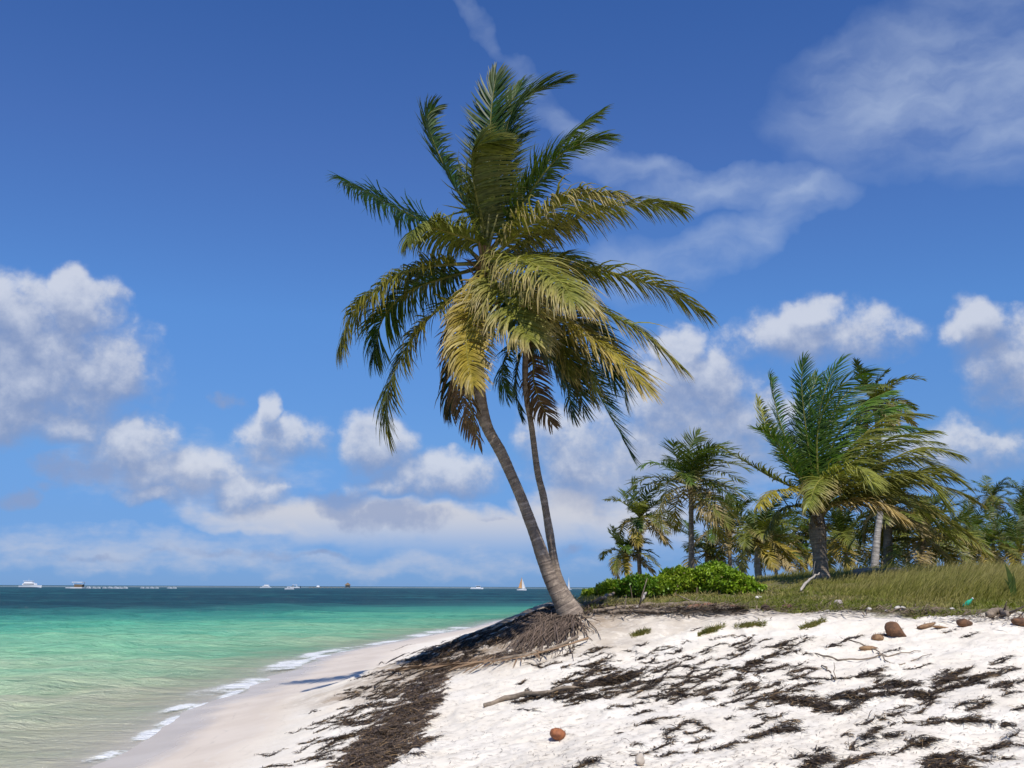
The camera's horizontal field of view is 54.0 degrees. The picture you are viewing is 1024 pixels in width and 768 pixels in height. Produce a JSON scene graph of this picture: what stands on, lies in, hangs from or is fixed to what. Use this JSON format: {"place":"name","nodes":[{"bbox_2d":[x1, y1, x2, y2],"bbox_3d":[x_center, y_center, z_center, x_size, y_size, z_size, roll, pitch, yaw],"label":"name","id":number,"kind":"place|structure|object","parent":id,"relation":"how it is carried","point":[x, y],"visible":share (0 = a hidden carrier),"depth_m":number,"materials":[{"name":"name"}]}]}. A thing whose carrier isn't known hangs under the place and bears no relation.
{"place":"outdoors","nodes":[
{"label":"outdoors","id":0,"kind":"place"},
{"bbox_2d":[0,585,591,767],"bbox_3d":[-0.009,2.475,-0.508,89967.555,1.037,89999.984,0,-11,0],"label":"sea water","id":1,"kind":"structure","parent":0,"point":[75,663],"depth_m":51.32,"materials":[{"name":"teal liquid"}]},
{"bbox_2d":[18,581,41,587],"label":"motor yacht","id":2,"kind":"object","parent":1,"relation":"on","point":[35,585],"visible":0.83,"depth_m":978.16,"materials":[{"name":"white paint"}]},
{"bbox_2d":[65,582,85,587],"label":"motor yacht","id":3,"kind":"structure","parent":1,"relation":"on","point":[79,585],"depth_m":840.65,"materials":[{"name":"white paint"}]},
{"bbox_2d":[517,578,526,589],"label":"sailing catamaran","id":4,"kind":"object","parent":1,"relation":"on","point":[521,585],"visible":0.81,"depth_m":745.32,"materials":[{"name":"white fabric"}]},
{"bbox_2d":[0,0,1023,586],"label":"sky","id":5,"kind":"structure","parent":0,"point":[181,260],"materials":[{"name":"blue"}]},
{"bbox_2d":[11,579,1023,767],"bbox_3d":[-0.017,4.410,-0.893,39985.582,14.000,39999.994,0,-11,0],"label":"ground","id":6,"kind":"structure","parent":0,"point":[239,730],"depth_m":13.34,"materials":[{"name":"white sand"}]},
{"bbox_2d":[325,647,528,767],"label":"seaweed mat","id":7,"kind":"object","parent":6,"relation":"on","point":[375,749],"visible":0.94,"depth_m":12.31,"materials":[{"name":"brown plant"}]},
{"bbox_2d":[409,622,519,670],"bbox_3d":[-0.738,4.793,18.228,2.011,0.908,2.978,4,-12,-18],"label":"seaweed mat","id":8,"kind":"object","parent":6,"relation":"on","point":[447,653],"visible":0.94,"depth_m":18.49,"materials":[{"name":"black plant"}]},
{"bbox_2d":[386,637,588,672],"bbox_3d":[-1.090,4.608,16.887,4.574,0.788,1.804,-9,-15,39],"label":"fallen frond","id":9,"kind":"object","parent":6,"relation":"on","point":[436,666],"visible":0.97,"depth_m":15.99,"materials":[{"name":"brown plant"}]},
{"bbox_2d":[467,635,578,661],"bbox_3d":[0.180,4.229,15.977,1.815,0.430,0.882,0,-11,0],"label":"driftwood stick","id":10,"kind":"object","parent":6,"relation":"on","point":[555,646],"visible":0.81,"depth_m":15.81,"materials":[{"name":"brown wood"}]},
{"bbox_2d":[327,62,720,661],"bbox_3d":[0.202,-1.230,19.374,6.590,12.340,6.840,7,-13,-32],"label":"coconut palm","id":11,"kind":"object","parent":6,"relation":"on","point":[495,147],"visible":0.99,"depth_m":19.34,"materials":[{"name":"green plant"}]},
{"bbox_2d":[483,685,577,706],"bbox_3d":[0.277,3.926,12.644,1.294,0.297,0.323,-1,-11,6],"label":"driftwood stick","id":12,"kind":"object","parent":6,"relation":"on","point":[515,696],"visible":0.88,"depth_m":12.67,"materials":[{"name":"wood"}]},
{"bbox_2d":[550,725,565,741],"bbox_3d":[0.467,3.602,10.308,0.245,0.199,0.213,0,-11,0],"label":"coconut","id":13,"kind":"object","parent":6,"relation":"on","point":[558,734],"visible":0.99,"depth_m":10.26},
{"bbox_2d":[485,264,640,598],"bbox_3d":[0.873,0.950,19.558,3.358,6.909,2.820,0,-11,0],"label":"coconut palm","id":14,"kind":"object","parent":6,"relation":"on","point":[565,367],"visible":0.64,"depth_m":19.63,"materials":[{"name":"green plant"}]},
{"bbox_2d":[507,665,651,703],"bbox_3d":[1.056,3.881,12.959,2.334,0.435,0.972,6,-13,-26],"label":"seaweed mat","id":15,"kind":"object","parent":6,"relation":"on","point":[620,678],"visible":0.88,"depth_m":12.79,"materials":[{"name":"black plant"}]},
{"bbox_2d":[586,592,614,605],"bbox_3d":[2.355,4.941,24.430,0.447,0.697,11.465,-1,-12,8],"label":"driftwood stick","id":16,"kind":"object","parent":6,"relation":"on","point":[605,596],"visible":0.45,"depth_m":18.98,"materials":[{"name":"grey wood"}]},
{"bbox_2d":[581,571,662,598],"bbox_3d":[2.591,4.754,23.485,1.242,0.732,2.164,8,-14,-34],"label":"green shrub","id":17,"kind":"object","parent":6,"relation":"on","point":[631,584],"visible":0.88,"depth_m":22.96,"materials":[{"name":"green plant"}]},
{"bbox_2d":[598,524,660,578],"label":"coconut palm","id":18,"kind":"object","parent":6,"relation":"on","point":[619,562],"visible":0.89,"depth_m":58.69,"materials":[{"name":"green plant"}]},
{"bbox_2d":[254,604,1023,767],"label":"seaweed litter","id":19,"kind":"object","parent":6,"relation":"on","point":[591,671],"visible":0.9,"depth_m":12.07,"materials":[{"name":"black plant"}]},
{"bbox_2d":[607,598,671,613],"bbox_3d":[2.258,3.932,17.835,1.289,0.374,0.270,-6,-13,27],"label":"driftwood stick","id":20,"kind":"object","parent":6,"relation":"on","point":[638,610],"visible":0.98,"depth_m":17.78,"materials":[{"name":"wood"}]},
{"bbox_2d":[629,627,650,637],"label":"grass tuft","id":21,"kind":"object","parent":6,"relation":"on","point":[641,632],"visible":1,"depth_m":16.47,"materials":[{"name":"green plant"}]},
{"bbox_2d":[635,753,644,765],"bbox_3d":[1.077,3.162,8.458,0.083,0.110,0.080,0,-11,0],"label":"coral rock","id":22,"kind":"object","parent":6,"relation":"on","point":[639,759],"visible":1,"depth_m":8.43,"materials":[{"name":"stone"}]},
{"bbox_2d":[603,476,683,573],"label":"coconut palm","id":23,"kind":"object","parent":6,"relation":"on","point":[641,507],"visible":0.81,"depth_m":59.10,"materials":[{"name":"green plant"}]},
{"bbox_2d":[593,579,722,613],"bbox_3d":[2.644,4.068,18.831,2.512,0.850,0.881,3,-12,-13],"label":"driftwood stick","id":24,"kind":"object","parent":6,"relation":"on","point":[621,607],"visible":0.52,"depth_m":18.46,"materials":[{"name":"wood"}]},
{"bbox_2d":[644,564,702,596],"bbox_3d":[3.936,4.678,23.819,1.999,0.826,1.212,0,-11,0],"label":"green shrub","id":25,"kind":"object","parent":6,"relation":"on","point":[676,580],"visible":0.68,"depth_m":23.47,"materials":[{"name":"green plant"}]},
{"bbox_2d":[622,426,765,568],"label":"coconut palm","id":26,"kind":"object","parent":6,"relation":"on","point":[690,472],"visible":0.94,"depth_m":51.41,"materials":[{"name":"green plant"}]},
{"bbox_2d":[664,518,755,572],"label":"coconut palm","id":27,"kind":"object","parent":6,"relation":"on","point":[705,555],"visible":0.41,"depth_m":60.97,"materials":[{"name":"green plant"}]},
{"bbox_2d":[697,621,725,636],"bbox_3d":[3.242,3.925,16.111,0.321,0.249,1.050,-6,-13,28],"label":"grass tuft","id":28,"kind":"object","parent":6,"relation":"on","point":[716,627],"visible":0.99,"depth_m":15.93,"materials":[{"name":"green plant"}]},
{"bbox_2d":[687,603,743,608],"bbox_3d":[3.666,4.006,18.129,1.423,0.118,0.131,8,-14,-33],"label":"driftwood stick","id":29,"kind":"object","parent":6,"relation":"on","point":[695,605],"visible":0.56,"depth_m":17.98,"materials":[{"name":"grey wood"}]},
{"bbox_2d":[690,559,770,594],"bbox_3d":[5.171,4.602,23.752,2.128,0.922,1.058,2,-12,-10],"label":"green shrub","id":30,"kind":"object","parent":6,"relation":"on","point":[715,575],"visible":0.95,"depth_m":23.40,"materials":[{"name":"green plant"}]},
{"bbox_2d":[686,493,779,566],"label":"coconut palm","id":31,"kind":"object","parent":6,"relation":"on","point":[712,541],"visible":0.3,"depth_m":59.07,"materials":[{"name":"green plant"}]},
{"bbox_2d":[732,618,767,628],"bbox_3d":[3.834,3.849,16.145,0.592,0.217,0.526,0,-11,0],"label":"grass tuft","id":32,"kind":"object","parent":6,"relation":"on","point":[750,624],"visible":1,"depth_m":16.08,"materials":[{"name":"green plant"}]},
{"bbox_2d":[719,511,800,575],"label":"coconut palm","id":33,"kind":"object","parent":6,"relation":"on","point":[746,564],"visible":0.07,"depth_m":78.56,"materials":[{"name":"green plant"}]},
{"bbox_2d":[712,492,810,576],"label":"coconut palm","id":34,"kind":"object","parent":6,"relation":"on","point":[757,528],"visible":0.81,"depth_m":47.09,"materials":[{"name":"green plant"}]},
{"bbox_2d":[761,604,769,610],"bbox_3d":[4.430,3.900,17.487,0.230,0.203,0.163,5,-12,-24],"label":"coconut husk","id":35,"kind":"object","parent":6,"relation":"on","point":[765,607],"visible":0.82,"depth_m":17.45,"materials":[{"name":"brown plant"}]},
{"bbox_2d":[740,508,808,574],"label":"coconut palm","id":36,"kind":"object","parent":6,"relation":"on","point":[775,537],"visible":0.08,"depth_m":83.67,"materials":[{"name":"green plant"}]},
{"bbox_2d":[746,516,809,574],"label":"coconut palm","id":37,"kind":"object","parent":6,"relation":"on","point":[786,565],"visible":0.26,"depth_m":76.59,"materials":[{"name":"green plant"}]},
{"bbox_2d":[573,574,1023,619],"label":"ground cover","id":38,"kind":"object","parent":6,"relation":"on","point":[780,595],"visible":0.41,"depth_m":19.55,"materials":[{"name":"green plant"}]},
{"bbox_2d":[578,597,1023,625],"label":"plant litter","id":39,"kind":"object","parent":6,"relation":"on","point":[706,609],"visible":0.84,"depth_m":17.51,"materials":[{"name":"brown plant"}]},
{"bbox_2d":[778,526,829,575],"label":"coconut palm","id":40,"kind":"object","parent":6,"relation":"on","point":[808,549],"visible":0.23,"depth_m":82.44,"materials":[{"name":"green plant"}]},
{"bbox_2d":[777,507,832,568],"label":"coconut palm","id":41,"kind":"object","parent":6,"relation":"on","point":[803,521],"visible":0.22,"depth_m":83.18,"materials":[{"name":"green plant"}]},
{"bbox_2d":[800,564,819,590],"bbox_3d":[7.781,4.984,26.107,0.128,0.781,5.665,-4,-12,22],"label":"driftwood stick","id":42,"kind":"object","parent":6,"relation":"on","point":[806,582],"visible":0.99,"depth_m":25.42,"materials":[{"name":"grey wood"}]},
{"bbox_2d":[797,614,826,629],"bbox_3d":[4.799,3.779,15.941,0.281,0.242,1.077,-10,-16,42],"label":"grass tuft","id":43,"kind":"object","parent":6,"relation":"on","point":[813,623],"visible":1,"depth_m":15.82,"materials":[{"name":"green plant"}]},
{"bbox_2d":[797,750,855,767],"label":"seaweed mat","id":44,"kind":"object","parent":6,"relation":"on","point":[811,763],"visible":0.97,"depth_m":8.40,"materials":[{"name":"brown plant"}]},
{"bbox_2d":[821,664,835,679],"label":"driftwood stick","id":45,"kind":"object","parent":6,"relation":"on","point":[830,671],"visible":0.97,"depth_m":12.17,"materials":[{"name":"grey wood"}]},
{"bbox_2d":[803,528,861,567],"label":"coconut palm","id":46,"kind":"object","parent":6,"relation":"on","point":[834,535],"visible":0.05,"depth_m":90.64,"materials":[{"name":"green plant"}]},
{"bbox_2d":[789,482,900,570],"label":"coconut palm","id":47,"kind":"object","parent":6,"relation":"on","point":[838,524],"visible":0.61,"depth_m":51.06,"materials":[{"name":"green plant"}]},
{"bbox_2d":[714,350,986,580],"bbox_3d":[10.184,2.352,29.246,8.251,7.251,5.533,0,-11,0],"label":"coconut palm","id":48,"kind":"object","parent":6,"relation":"on","point":[825,479],"visible":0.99,"depth_m":29.51,"materials":[{"name":"green plant"}]},
{"bbox_2d":[827,508,874,562],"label":"coconut palm","id":49,"kind":"object","parent":6,"relation":"on","point":[849,532],"visible":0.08,"depth_m":99.63,"materials":[{"name":"green plant"}]},
{"bbox_2d":[827,751,889,767],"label":"seaweed mat","id":50,"kind":"object","parent":6,"relation":"on","point":[848,761],"visible":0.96,"depth_m":8.44,"materials":[{"name":"brown plant"}]},
{"bbox_2d":[767,665,952,714],"bbox_3d":[4.092,3.418,11.165,2.896,0.367,1.650,10,-15,-41],"label":"seaweed mat","id":51,"kind":"object","parent":6,"relation":"on","point":[803,701],"visible":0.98,"depth_m":10.89,"materials":[{"name":"black plant"}]},
{"bbox_2d":[815,650,917,660],"bbox_3d":[4.952,3.679,13.615,1.504,0.109,0.645,1,-11,-3],"label":"driftwood stick","id":52,"kind":"object","parent":6,"relation":"on","point":[862,658],"visible":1,"depth_m":13.46,"materials":[{"name":"brown wood"}]},
{"bbox_2d":[859,644,878,650],"bbox_3d":[5.003,3.720,14.081,0.378,0.163,0.181,0,-11,0],"label":"coconut husk","id":53,"kind":"object","parent":6,"relation":"on","point":[862,648],"visible":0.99,"depth_m":14.06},
{"bbox_2d":[871,633,883,640],"bbox_3d":[5.455,3.790,14.970,0.251,0.189,0.230,0,-11,0],"label":"coconut husk","id":54,"kind":"object","parent":6,"relation":"on","point":[877,637],"visible":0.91,"depth_m":14.92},
{"bbox_2d":[831,357,926,567],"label":"coconut palm","id":55,"kind":"object","parent":6,"relation":"on","point":[875,553],"visible":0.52,"depth_m":40.16,"materials":[{"name":"green plant"}]},
{"bbox_2d":[853,567,907,574],"bbox_3d":[10.858,5.664,30.304,1.598,0.291,1.974,0,-11,0],"label":"driftwood stick","id":56,"kind":"object","parent":6,"relation":"on","point":[859,570],"visible":0.32,"depth_m":29.87,"materials":[{"name":"grey wood"}]},
{"bbox_2d":[852,510,917,567],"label":"coconut palm","id":57,"kind":"object","parent":6,"relation":"on","point":[869,548],"visible":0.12,"depth_m":75.94,"materials":[{"name":"green plant"}]},
{"bbox_2d":[753,556,1023,603],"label":"tall grass","id":58,"kind":"structure","parent":6,"relation":"on","point":[962,580],"depth_m":22.33,"materials":[{"name":"green plant"}]},
{"bbox_2d":[848,639,929,664],"bbox_3d":[5.282,3.627,13.637,0.968,0.236,1.897,0,-11,0],"label":"driftwood stick","id":59,"kind":"object","parent":6,"relation":"on","point":[882,654],"visible":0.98,"depth_m":13.45,"materials":[{"name":"brown wood"}]},
{"bbox_2d":[834,444,944,566],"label":"coconut palm","id":60,"kind":"object","parent":6,"relation":"on","point":[886,537],"visible":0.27,"depth_m":43.42,"materials":[{"name":"green plant"}]},
{"bbox_2d":[884,621,906,636],"bbox_3d":[5.722,3.682,15.055,0.335,0.319,0.234,4,-12,-18],"label":"coconut husk","id":61,"kind":"object","parent":6,"relation":"on","point":[892,629],"visible":1,"depth_m":14.98,"materials":[{"name":"brown plant"}]},
{"bbox_2d":[856,505,944,564],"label":"coconut palm","id":62,"kind":"object","parent":6,"relation":"on","point":[906,535],"visible":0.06,"depth_m":81.61,"materials":[{"name":"green plant"}]},
{"bbox_2d":[894,607,944,612],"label":"stick","id":63,"kind":"object","parent":6,"relation":"on","point":[907,610],"visible":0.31,"depth_m":17.10,"materials":[{"name":"grey wood"}]},
{"bbox_2d":[916,621,935,628],"bbox_3d":[6.344,3.728,15.441,0.351,0.177,0.194,5,-12,-23],"label":"coconut husk","id":64,"kind":"object","parent":6,"relation":"on","point":[926,625],"visible":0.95,"depth_m":15.38,"materials":[{"name":"brown plant"}]},
{"bbox_2d":[907,736,947,747],"bbox_3d":[3.676,3.207,9.001,0.452,0.108,0.306,8,-14,-35],"label":"seaweed mat","id":65,"kind":"object","parent":6,"relation":"on","point":[926,742],"visible":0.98,"depth_m":8.95,"materials":[{"name":"black plant"}]},
{"bbox_2d":[848,492,1014,568],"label":"coconut palm","id":66,"kind":"object","parent":6,"relation":"on","point":[921,545],"visible":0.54,"depth_m":43.20,"materials":[{"name":"green plant"}]},
{"bbox_2d":[897,493,971,563],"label":"coconut palm","id":67,"kind":"object","parent":6,"relation":"on","point":[930,558],"visible":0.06,"depth_m":73.74,"materials":[{"name":"green plant"}]},
{"bbox_2d":[932,625,948,628],"bbox_3d":[6.493,3.697,15.209,0.292,0.130,0.167,0,-11,0],"label":"coconut husk","id":68,"kind":"object","parent":6,"relation":"on","point":[937,627],"visible":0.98,"depth_m":15.18,"materials":[{"name":"brown plant"}]},
{"bbox_2d":[915,749,992,767],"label":"seaweed mat","id":69,"kind":"object","parent":6,"relation":"on","point":[946,760],"visible":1,"depth_m":8.23,"materials":[{"name":"brown plant"}]},
{"bbox_2d":[908,507,999,566],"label":"coconut palm","id":70,"kind":"object","parent":6,"relation":"on","point":[965,546],"visible":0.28,"depth_m":72.77,"materials":[{"name":"green plant"}]},
{"bbox_2d":[924,664,999,693],"bbox_3d":[5.178,3.415,11.588,0.851,0.282,1.930,-6,-13,29],"label":"seaweed mat","id":71,"kind":"object","parent":6,"relation":"on","point":[948,677],"visible":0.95,"depth_m":11.51,"materials":[{"name":"black plant"}]},
{"bbox_2d":[956,619,972,626],"bbox_3d":[6.920,3.670,15.393,0.286,0.236,0.256,7,-13,-31],"label":"coconut husk","id":72,"kind":"object","parent":6,"relation":"on","point":[963,622],"visible":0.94,"depth_m":15.32,"materials":[{"name":"brown plant"}]},
{"bbox_2d":[962,597,973,606],"bbox_3d":[8.115,3.894,17.876,0.201,0.198,0.084,-5,-13,24],"label":"plastic bottle","id":73,"kind":"object","parent":6,"relation":"on","point":[968,602],"visible":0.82,"depth_m":17.85,"materials":[{"name":"teal plastic"}]},
{"bbox_2d":[947,510,1001,562],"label":"coconut palm","id":74,"kind":"object","parent":6,"relation":"on","point":[979,521],"visible":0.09,"depth_m":84.89,"materials":[{"name":"green plant"}]},
{"bbox_2d":[956,494,1006,562],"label":"coconut palm","id":75,"kind":"object","parent":6,"relation":"on","point":[965,507],"visible":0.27,"depth_m":85.82,"materials":[{"name":"green plant"}]},
{"bbox_2d":[960,475,1017,517],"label":"coconut palm","id":76,"kind":"object","parent":6,"relation":"on","point":[992,496],"visible":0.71,"depth_m":111.48,"materials":[{"name":"green plant"}]},
{"bbox_2d":[959,521,1023,566],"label":"coconut palm","id":77,"kind":"object","parent":6,"relation":"on","point":[989,540],"visible":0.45,"depth_m":74.64,"materials":[{"name":"green plant"}]},
{"bbox_2d":[981,504,1012,548],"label":"coconut palm","id":78,"kind":"object","parent":6,"relation":"on","point":[993,510],"visible":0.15,"depth_m":98.37,"materials":[{"name":"green plant"}]},
{"bbox_2d":[981,521,1023,565],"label":"coconut palm","id":79,"kind":"object","parent":6,"relation":"on","point":[1004,553],"visible":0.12,"depth_m":86.75,"materials":[{"name":"green plant"}]},
{"bbox_2d":[985,601,1023,617],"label":"driftwood stick","id":80,"kind":"object","parent":6,"relation":"on","point":[1004,612],"visible":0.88,"depth_m":16.33,"materials":[{"name":"grey wood"}]},
{"bbox_2d":[989,510,1023,565],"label":"coconut palm","id":81,"kind":"object","parent":6,"relation":"on","point":[1019,540],"visible":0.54,"depth_m":79.81,"materials":[{"name":"green plant"}]},
{"bbox_2d":[994,493,1023,544],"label":"coconut palm","id":82,"kind":"object","parent":6,"relation":"on","point":[1019,508],"visible":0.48,"depth_m":83.04,"materials":[{"name":"green plant"}]},
{"bbox_2d":[995,476,1023,516],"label":"coconut palm","id":83,"kind":"object","parent":6,"relation":"on","point":[1021,490],"visible":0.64,"depth_m":108.11,"materials":[{"name":"green plant"}]},
{"bbox_2d":[1004,563,1016,599],"bbox_3d":[9.976,3.973,20.117,0.239,0.769,0.022,1,-11,-4],"label":"palm seedling","id":84,"kind":"object","parent":6,"relation":"on","point":[1011,581],"visible":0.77,"depth_m":20.12,"materials":[{"name":"green plant"}]},
{"bbox_2d":[1010,616,1023,626],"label":"coconut husk","id":85,"kind":"object","parent":6,"relation":"on","point":[1019,620],"visible":0.89,"depth_m":15.49,"materials":[{"name":"brown plant"}]}
]}

